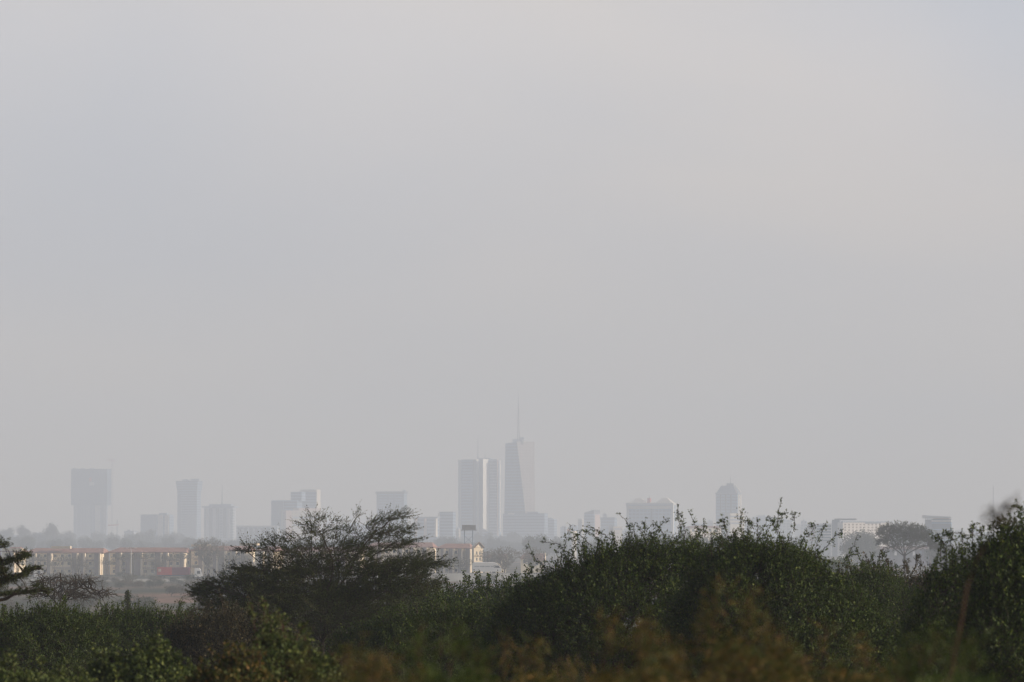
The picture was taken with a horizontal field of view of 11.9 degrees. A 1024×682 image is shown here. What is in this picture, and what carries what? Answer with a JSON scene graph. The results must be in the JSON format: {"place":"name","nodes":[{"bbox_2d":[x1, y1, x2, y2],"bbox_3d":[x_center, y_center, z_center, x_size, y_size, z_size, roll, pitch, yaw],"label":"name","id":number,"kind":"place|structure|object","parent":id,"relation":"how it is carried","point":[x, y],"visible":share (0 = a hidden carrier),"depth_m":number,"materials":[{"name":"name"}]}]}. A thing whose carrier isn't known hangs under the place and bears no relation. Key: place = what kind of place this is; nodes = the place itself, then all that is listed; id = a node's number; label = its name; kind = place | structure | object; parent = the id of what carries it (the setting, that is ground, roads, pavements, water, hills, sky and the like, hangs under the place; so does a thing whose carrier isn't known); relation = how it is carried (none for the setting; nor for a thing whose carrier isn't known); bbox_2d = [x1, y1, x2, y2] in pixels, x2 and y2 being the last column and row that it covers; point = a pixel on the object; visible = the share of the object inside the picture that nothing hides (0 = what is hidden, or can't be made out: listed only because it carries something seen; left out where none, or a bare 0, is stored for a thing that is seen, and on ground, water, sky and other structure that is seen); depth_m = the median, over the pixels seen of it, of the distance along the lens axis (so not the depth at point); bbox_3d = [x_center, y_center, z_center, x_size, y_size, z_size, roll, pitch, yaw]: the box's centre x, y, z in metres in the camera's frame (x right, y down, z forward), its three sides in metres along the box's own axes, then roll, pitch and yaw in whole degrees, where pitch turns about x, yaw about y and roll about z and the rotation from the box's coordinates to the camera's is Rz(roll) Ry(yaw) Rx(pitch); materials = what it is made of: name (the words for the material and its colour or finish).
{"place":"outdoors","nodes":[
{"label":"outdoors","id":0,"kind":"place"},
{"bbox_2d":[18,573,921,581],"bbox_3d":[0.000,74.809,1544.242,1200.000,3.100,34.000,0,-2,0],"label":"highway bank","id":1,"kind":"structure","parent":0,"point":[454,576],"depth_m":1532.78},
{"bbox_2d":[0,546,970,681],"bbox_3d":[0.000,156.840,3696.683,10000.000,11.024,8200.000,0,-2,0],"label":"ground","id":2,"kind":"structure","parent":0,"point":[162,595],"depth_m":1265.01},
{"bbox_2d":[0,547,26,572],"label":"apartment block","id":3,"kind":"structure","parent":2,"relation":"on","point":[10,549],"depth_m":1733.22,"materials":[{"name":"concrete"}]},
{"bbox_2d":[15,523,30,539],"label":"tree","id":4,"kind":"object","parent":2,"relation":"on","point":[22,531],"visible":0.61,"depth_m":4594.36,"materials":[{"name":"grey plant"}]},
{"bbox_2d":[18,535,35,550],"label":"tree","id":5,"kind":"object","parent":2,"relation":"on","point":[29,543],"visible":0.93,"depth_m":3566.84,"materials":[{"name":"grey plant"}]},
{"bbox_2d":[0,534,54,601],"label":"acacia tree","id":6,"kind":"object","parent":2,"relation":"on","point":[6,578],"visible":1,"depth_m":71.69,"materials":[{"name":"green plant"}]},
{"bbox_2d":[32,531,54,545],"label":"tree","id":7,"kind":"object","parent":2,"relation":"on","point":[40,537],"visible":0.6,"depth_m":4590.41,"materials":[{"name":"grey plant"}]},
{"bbox_2d":[42,522,60,540],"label":"tree","id":8,"kind":"object","parent":2,"relation":"on","point":[52,530],"visible":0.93,"depth_m":4594.35,"materials":[{"name":"grey plant"}]},
{"bbox_2d":[0,648,103,681],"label":"weedy bush","id":9,"kind":"object","parent":2,"relation":"on","point":[10,674],"visible":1,"depth_m":47.81,"materials":[{"name":"green plant"}]},
{"bbox_2d":[0,593,125,677],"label":"green bush","id":10,"kind":"object","parent":2,"relation":"on","point":[73,635],"visible":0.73,"depth_m":94.11,"materials":[{"name":"green plant"}]},
{"bbox_2d":[26,546,108,574],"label":"apartment block","id":11,"kind":"structure","parent":2,"relation":"on","point":[93,557],"depth_m":1749.49,"materials":[{"name":"tile"}]},
{"bbox_2d":[25,570,119,608],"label":"bare shrub","id":12,"kind":"object","parent":2,"relation":"on","point":[77,594],"visible":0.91,"depth_m":209.52,"materials":[{"name":"brown plant"}]},
{"bbox_2d":[67,599,93,612],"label":"scrub bush","id":13,"kind":"object","parent":2,"relation":"on","point":[86,605],"visible":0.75,"depth_m":843.50,"materials":[{"name":"grey plant"}]},
{"bbox_2d":[71,468,110,545],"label":"unfinished tower","id":14,"kind":"structure","parent":2,"relation":"on","point":[90,495],"depth_m":7600.90,"materials":[{"name":"concrete"}]},
{"bbox_2d":[104,535,119,549],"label":"tree","id":15,"kind":"object","parent":2,"relation":"on","point":[113,544],"visible":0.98,"depth_m":3981.13,"materials":[{"name":"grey plant"}]},
{"bbox_2d":[118,538,135,546],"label":"tree","id":16,"kind":"object","parent":2,"relation":"on","point":[126,543],"visible":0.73,"depth_m":3616.04,"materials":[{"name":"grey plant"}]},
{"bbox_2d":[124,590,131,619],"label":"spiky shrub","id":17,"kind":"object","parent":2,"relation":"on","point":[127,595],"visible":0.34,"depth_m":204.69,"materials":[{"name":"green plant"}]},
{"bbox_2d":[131,595,154,608],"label":"scrub bush","id":18,"kind":"object","parent":2,"relation":"on","point":[144,600],"visible":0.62,"depth_m":853.34,"materials":[{"name":"grey plant"}]},
{"bbox_2d":[81,630,209,681],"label":"weedy bush","id":19,"kind":"object","parent":2,"relation":"on","point":[154,661],"visible":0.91,"depth_m":51.65,"materials":[{"name":"green plant"}]},
{"bbox_2d":[108,547,190,574],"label":"apartment block","id":20,"kind":"structure","parent":2,"relation":"on","point":[138,566],"depth_m":1749.20,"materials":[{"name":"tile"}]},
{"bbox_2d":[88,596,214,660],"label":"green bush","id":21,"kind":"object","parent":2,"relation":"on","point":[132,627],"visible":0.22,"depth_m":107.24,"materials":[{"name":"green plant"}]},
{"bbox_2d":[141,513,173,537],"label":"slab block","id":22,"kind":"structure","parent":2,"relation":"on","point":[161,524],"depth_m":6499.80,"materials":[{"name":"concrete"}]},
{"bbox_2d":[161,535,176,546],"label":"tree","id":23,"kind":"object","parent":2,"relation":"on","point":[165,542],"visible":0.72,"depth_m":3940.58,"materials":[{"name":"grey plant"}]},
{"bbox_2d":[168,584,190,596],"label":"scrub bush","id":24,"kind":"object","parent":2,"relation":"on","point":[180,588],"visible":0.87,"depth_m":1082.99,"materials":[{"name":"grey plant"}]},
{"bbox_2d":[21,575,356,578],"bbox_3d":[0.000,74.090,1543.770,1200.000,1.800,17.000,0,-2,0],"label":"highway","id":25,"kind":"structure","parent":2,"relation":"on","point":[139,578],"depth_m":1543.74,"materials":[{"name":"asphalt"}]},
{"bbox_2d":[157,567,202,578],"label":"articulated lorry","id":26,"kind":"object","parent":25,"relation":"on","point":[162,572],"visible":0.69,"depth_m":1538.11,"materials":[{"name":"red paint"}]},
{"bbox_2d":[176,479,202,538],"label":"flared tower","id":27,"kind":"structure","parent":2,"relation":"on","point":[188,508],"depth_m":7300.94,"materials":[{"name":"concrete"}]},
{"bbox_2d":[189,537,227,575],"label":"thorn tree","id":28,"kind":"object","parent":2,"relation":"on","point":[206,558],"visible":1,"depth_m":1677.18,"materials":[{"name":"green plant"}]},
{"bbox_2d":[202,490,237,543],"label":"capped block","id":29,"kind":"structure","parent":2,"relation":"on","point":[219,521],"depth_m":6800.15,"materials":[{"name":"white paint"}]},
{"bbox_2d":[189,544,255,575],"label":"apartment block","id":30,"kind":"structure","parent":2,"relation":"on","point":[217,564],"depth_m":1751.02,"materials":[{"name":"concrete"}]},
{"bbox_2d":[152,588,311,668],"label":"brown thicket","id":31,"kind":"object","parent":2,"relation":"on","point":[194,639],"visible":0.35,"depth_m":99.36,"materials":[{"name":"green plant"}]},
{"bbox_2d":[179,640,285,681],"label":"weedy bush","id":32,"kind":"object","parent":2,"relation":"on","point":[229,668],"visible":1,"depth_m":43.72,"materials":[{"name":"green plant"}]},
{"bbox_2d":[233,553,254,576],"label":"thorn tree","id":33,"kind":"object","parent":2,"relation":"on","point":[244,559],"visible":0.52,"depth_m":1678.05,"materials":[{"name":"green plant"}]},
{"bbox_2d":[236,526,279,542],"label":"office","id":34,"kind":"structure","parent":2,"relation":"on","point":[252,531],"depth_m":6001.39,"materials":[{"name":"white paint"}]},
{"bbox_2d":[240,543,285,574],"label":"apartment block","id":35,"kind":"structure","parent":2,"relation":"on","point":[256,561],"depth_m":1745.36,"materials":[{"name":"concrete"}]},
{"bbox_2d":[271,492,305,537],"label":"stepped block","id":36,"kind":"structure","parent":2,"relation":"on","point":[295,501],"depth_m":6302.64,"materials":[{"name":"concrete"}]},
{"bbox_2d":[233,596,360,681],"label":"weedy bush","id":37,"kind":"object","parent":2,"relation":"on","point":[281,652],"visible":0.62,"depth_m":46.66,"materials":[{"name":"green plant"}]},
{"bbox_2d":[281,508,324,542],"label":"pink block","id":38,"kind":"structure","parent":2,"relation":"on","point":[288,516],"depth_m":6129.02,"materials":[{"name":"stone"}]},
{"bbox_2d":[300,489,320,507],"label":"framed tower","id":39,"kind":"structure","parent":2,"relation":"on","point":[312,497],"depth_m":6380.05,"materials":[{"name":"beige stone"}]},
{"bbox_2d":[183,502,462,654],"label":"acacia tree","id":40,"kind":"object","parent":2,"relation":"on","point":[276,587],"visible":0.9,"depth_m":111.22,"materials":[{"name":"green plant"}]},
{"bbox_2d":[286,547,365,575],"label":"apartment block","id":41,"kind":"structure","parent":2,"relation":"on","point":[317,550],"depth_m":1751.78,"materials":[{"name":"concrete"}]},
{"bbox_2d":[211,590,449,653],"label":"shady bush","id":42,"kind":"object","parent":2,"relation":"on","point":[438,604],"visible":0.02,"depth_m":125.53,"materials":[{"name":"green plant"}]},
{"bbox_2d":[337,523,373,539],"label":"plain block","id":43,"kind":"structure","parent":2,"relation":"on","point":[350,534],"depth_m":7203.58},
{"bbox_2d":[284,631,443,681],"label":"roadside shrub","id":44,"kind":"object","parent":2,"relation":"on","point":[375,674],"visible":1,"depth_m":19.00,"materials":[{"name":"green plant"}]},
{"bbox_2d":[375,490,408,540],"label":"boxy tower","id":45,"kind":"structure","parent":2,"relation":"on","point":[396,500],"depth_m":6700.62,"materials":[{"name":"grey metal"}]},
{"bbox_2d":[365,542,437,572],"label":"apartment block","id":46,"kind":"structure","parent":2,"relation":"on","point":[425,545],"depth_m":1764.90,"materials":[{"name":"concrete"}]},
{"bbox_2d":[412,517,439,541],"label":"finned block","id":47,"kind":"structure","parent":2,"relation":"on","point":[431,526],"depth_m":5498.23,"materials":[{"name":"concrete"}]},
{"bbox_2d":[320,588,543,681],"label":"green bush","id":48,"kind":"object","parent":2,"relation":"on","point":[399,628],"visible":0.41,"depth_m":95.36,"materials":[{"name":"green plant"}]},
{"bbox_2d":[379,604,511,681],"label":"roadside shrub","id":49,"kind":"object","parent":2,"relation":"on","point":[480,675],"visible":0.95,"depth_m":21.92,"materials":[{"name":"green plant"}]},
{"bbox_2d":[438,512,455,540],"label":"plain block","id":50,"kind":"structure","parent":2,"relation":"on","point":[447,524],"depth_m":5898.61,"materials":[{"name":"concrete"}]},
{"bbox_2d":[435,543,471,572],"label":"apartment block","id":51,"kind":"structure","parent":2,"relation":"on","point":[458,551],"depth_m":1758.35,"materials":[{"name":"concrete"}]},
{"bbox_2d":[453,557,472,571],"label":"thorn tree","id":52,"kind":"object","parent":2,"relation":"on","point":[467,564],"visible":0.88,"depth_m":1657.82,"materials":[{"name":"grey plant"}]},
{"bbox_2d":[462,525,475,545],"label":"tank tower","id":53,"kind":"structure","parent":2,"relation":"on","point":[468,527],"depth_m":2146.38,"materials":[{"name":"grey metal"}]},
{"bbox_2d":[401,564,544,648],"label":"green bush","id":54,"kind":"object","parent":2,"relation":"on","point":[459,595],"visible":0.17,"depth_m":127.41,"materials":[{"name":"green plant"}]},
{"bbox_2d":[471,542,484,572],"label":"gable house","id":55,"kind":"structure","parent":2,"relation":"on","point":[478,547],"depth_m":1729.15,"materials":[{"name":"paint"}]},
{"bbox_2d":[458,458,500,541],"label":"slab tower","id":56,"kind":"structure","parent":2,"relation":"on","point":[479,493],"depth_m":6403.99,"materials":[{"name":"white paint"}]},
{"bbox_2d":[475,548,503,572],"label":"thorn tree","id":57,"kind":"object","parent":2,"relation":"on","point":[487,557],"visible":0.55,"depth_m":1697.57,"materials":[{"name":"grey plant"}]},
{"bbox_2d":[486,536,501,553],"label":"tree","id":58,"kind":"object","parent":2,"relation":"on","point":[491,541],"visible":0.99,"depth_m":3887.78,"materials":[{"name":"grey plant"}]},
{"bbox_2d":[39,623,953,681],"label":"grass","id":59,"kind":"structure","parent":2,"relation":"on","point":[554,668],"depth_m":94.33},
{"bbox_2d":[492,540,512,552],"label":"tree","id":60,"kind":"object","parent":2,"relation":"on","point":[501,544],"visible":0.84,"depth_m":3859.20,"materials":[{"name":"grey plant"}]},
{"bbox_2d":[487,546,520,572],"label":"thorn tree","id":61,"kind":"object","parent":2,"relation":"on","point":[502,559],"visible":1,"depth_m":1637.53,"materials":[{"name":"grey plant"}]},
{"bbox_2d":[504,398,534,512],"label":"spired tower","id":62,"kind":"structure","parent":2,"relation":"on","point":[519,475],"depth_m":6504.47,"materials":[{"name":"white paint"}]},
{"bbox_2d":[453,620,596,681],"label":"roadside shrub","id":63,"kind":"object","parent":2,"relation":"on","point":[532,677],"visible":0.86,"depth_m":25.02,"materials":[{"name":"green plant"}]},
{"bbox_2d":[503,512,547,541],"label":"podium block","id":64,"kind":"structure","parent":2,"relation":"on","point":[527,524],"depth_m":6302.99,"materials":[{"name":"white paint"}]},
{"bbox_2d":[515,547,546,572],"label":"thorn tree","id":65,"kind":"object","parent":2,"relation":"on","point":[528,558],"visible":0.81,"depth_m":1697.55,"materials":[{"name":"grey plant"}]},
{"bbox_2d":[522,534,548,553],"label":"rounded tree","id":66,"kind":"object","parent":2,"relation":"on","point":[535,544],"visible":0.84,"depth_m":2994.23,"materials":[{"name":"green plant"}]},
{"bbox_2d":[548,518,556,540],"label":"plain block","id":67,"kind":"structure","parent":2,"relation":"on","point":[552,527],"depth_m":6696.86,"materials":[{"name":"concrete"}]},
{"bbox_2d":[546,540,563,558],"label":"rounded tree","id":68,"kind":"object","parent":2,"relation":"on","point":[556,548],"visible":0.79,"depth_m":3044.27,"materials":[{"name":"grey plant"}]},
{"bbox_2d":[564,529,576,559],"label":"white silo","id":69,"kind":"object","parent":2,"relation":"on","point":[570,544],"visible":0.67,"depth_m":2895.26,"materials":[{"name":"paint"}]},
{"bbox_2d":[578,519,583,540],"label":"narrow block","id":70,"kind":"structure","parent":2,"relation":"on","point":[580,523],"depth_m":6296.75,"materials":[{"name":"concrete"}]},
{"bbox_2d":[584,510,599,542],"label":"slant roof block","id":71,"kind":"structure","parent":2,"relation":"on","point":[592,517],"depth_m":6199.01,"materials":[{"name":"grey concrete"}]},
{"bbox_2d":[467,504,749,681],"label":"leafy bush","id":72,"kind":"object","parent":2,"relation":"on","point":[559,601],"visible":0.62,"depth_m":83.09,"materials":[{"name":"green plant"}]},
{"bbox_2d":[600,513,616,547],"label":"concave roof block","id":73,"kind":"structure","parent":2,"relation":"on","point":[606,522],"depth_m":6098.92,"materials":[{"name":"concrete"}]},
{"bbox_2d":[609,526,621,551],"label":"plain block","id":74,"kind":"structure","parent":2,"relation":"on","point":[617,530],"depth_m":4594.73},
{"bbox_2d":[544,605,710,681],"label":"roadside shrub","id":75,"kind":"object","parent":2,"relation":"on","point":[639,675],"visible":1,"depth_m":18.93,"materials":[{"name":"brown plant"}]},
{"bbox_2d":[626,495,676,538],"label":"domed hotel","id":76,"kind":"structure","parent":2,"relation":"on","point":[638,510],"depth_m":5202.63,"materials":[{"name":"white paint"}]},
{"bbox_2d":[683,526,722,540],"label":"long villa","id":77,"kind":"object","parent":2,"relation":"on","point":[692,529],"visible":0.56,"depth_m":3393.56,"materials":[{"name":"beige stone"}]},
{"bbox_2d":[715,475,741,537],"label":"crowned tower","id":78,"kind":"structure","parent":2,"relation":"on","point":[728,498],"depth_m":5802.58,"materials":[{"name":"grey glass"}]},
{"bbox_2d":[725,513,743,539],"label":"banded block","id":79,"kind":"structure","parent":2,"relation":"on","point":[734,522],"depth_m":4793.06,"materials":[{"name":"concrete"}]},
{"bbox_2d":[672,574,819,681],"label":"roadside shrub","id":80,"kind":"object","parent":2,"relation":"on","point":[788,674],"visible":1,"depth_m":21.86,"materials":[{"name":"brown plant"}]},
{"bbox_2d":[757,519,769,542],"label":"block","id":81,"kind":"structure","parent":2,"relation":"on","point":[761,522],"depth_m":6642.17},
{"bbox_2d":[752,515,776,541],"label":"plain block","id":82,"kind":"structure","parent":2,"relation":"on","point":[754,521],"depth_m":6902.98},
{"bbox_2d":[650,497,902,681],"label":"leafy bush","id":83,"kind":"object","parent":2,"relation":"on","point":[814,591],"visible":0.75,"depth_m":79.25,"materials":[{"name":"green plant"}]},
{"bbox_2d":[778,519,794,539],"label":"plain block","id":84,"kind":"structure","parent":2,"relation":"on","point":[786,527],"depth_m":6697.90,"materials":[{"name":"concrete"}]},
{"bbox_2d":[801,520,807,540],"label":"block","id":85,"kind":"structure","parent":2,"relation":"on","point":[804,524],"depth_m":6046.15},
{"bbox_2d":[808,524,831,555],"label":"striped wing","id":86,"kind":"structure","parent":2,"relation":"on","point":[825,537],"depth_m":3518.46,"materials":[{"name":"concrete"}]},
{"bbox_2d":[762,610,908,681],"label":"roadside shrub","id":87,"kind":"object","parent":2,"relation":"on","point":[833,675],"visible":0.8,"depth_m":24.95,"materials":[{"name":"green plant"}]},
{"bbox_2d":[821,556,856,575],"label":"dense tree","id":88,"kind":"object","parent":2,"relation":"on","point":[834,564],"visible":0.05,"depth_m":1046.24,"materials":[{"name":"green plant"}]},
{"bbox_2d":[832,518,856,555],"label":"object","id":89,"kind":"object","parent":2,"relation":"on","point":[834,529],"visible":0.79,"depth_m":3505.80,"materials":[{"name":"grey concrete"}]},
{"bbox_2d":[839,527,883,561],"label":"rounded tree","id":90,"kind":"object","parent":2,"relation":"on","point":[865,543],"visible":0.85,"depth_m":2193.65,"materials":[{"name":"green plant"}]},
{"bbox_2d":[837,521,889,555],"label":"hotel building","id":91,"kind":"structure","parent":2,"relation":"on","point":[856,526],"depth_m":3487.03,"materials":[{"name":"beige concrete"}]},
{"bbox_2d":[839,546,927,679],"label":"green bush","id":92,"kind":"object","parent":2,"relation":"on","point":[884,583],"visible":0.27,"depth_m":103.48,"materials":[{"name":"green plant"}]},
{"bbox_2d":[855,546,928,565],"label":"market shed","id":93,"kind":"structure","parent":2,"relation":"on","point":[897,556],"depth_m":2297.77,"materials":[{"name":"grey stone"}]},
{"bbox_2d":[833,547,965,669],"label":"brown thicket","id":94,"kind":"object","parent":2,"relation":"on","point":[914,578],"visible":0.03,"depth_m":117.54,"materials":[{"name":"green plant"}]},
{"bbox_2d":[873,520,938,576],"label":"umbrella tree","id":95,"kind":"object","parent":2,"relation":"on","point":[910,531],"visible":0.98,"depth_m":1017.72,"materials":[{"name":"green plant"}]},
{"bbox_2d":[922,515,951,544],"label":"wing roof office","id":96,"kind":"structure","parent":2,"relation":"on","point":[938,523],"depth_m":3298.57,"materials":[{"name":"white paint"}]},
{"bbox_2d":[923,541,950,569],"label":"rounded tree","id":97,"kind":"object","parent":2,"relation":"on","point":[929,552],"visible":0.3,"depth_m":1895.70,"materials":[{"name":"green plant"}]},
{"bbox_2d":[888,521,992,681],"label":"leafy bush","id":98,"kind":"object","parent":2,"relation":"on","point":[933,595],"visible":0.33,"depth_m":69.63,"materials":[{"name":"green plant"}]},
{"bbox_2d":[877,611,1015,681],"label":"roadside shrub","id":99,"kind":"object","parent":2,"relation":"on","point":[913,670],"visible":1,"depth_m":18.97,"materials":[{"name":"green plant"}]},
{"bbox_2d":[939,543,977,570],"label":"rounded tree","id":100,"kind":"object","parent":2,"relation":"on","point":[955,553],"visible":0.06,"depth_m":1496.89,"materials":[{"name":"green plant"}]},
{"bbox_2d":[939,499,1023,681],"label":"leafy bush","id":101,"kind":"object","parent":2,"relation":"on","point":[995,595],"visible":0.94,"depth_m":61.05,"materials":[{"name":"green plant"}]},
{"bbox_2d":[948,491,1019,681],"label":"tall weed","id":102,"kind":"object","parent":2,"relation":"on","point":[1000,517],"visible":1,"depth_m":18.98,"materials":[{"name":"green leaf"},{"name":"plant stem"}]},
{"bbox_2d":[472,562,501,572],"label":"coach","id":103,"kind":"object","parent":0,"point":[493,567],"visible":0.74,"depth_m":1538.12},
{"bbox_2d":[0,0,1023,545],"label":"sky","id":104,"kind":"structure","parent":0,"point":[260,252],"materials":[{"name":"grey"}]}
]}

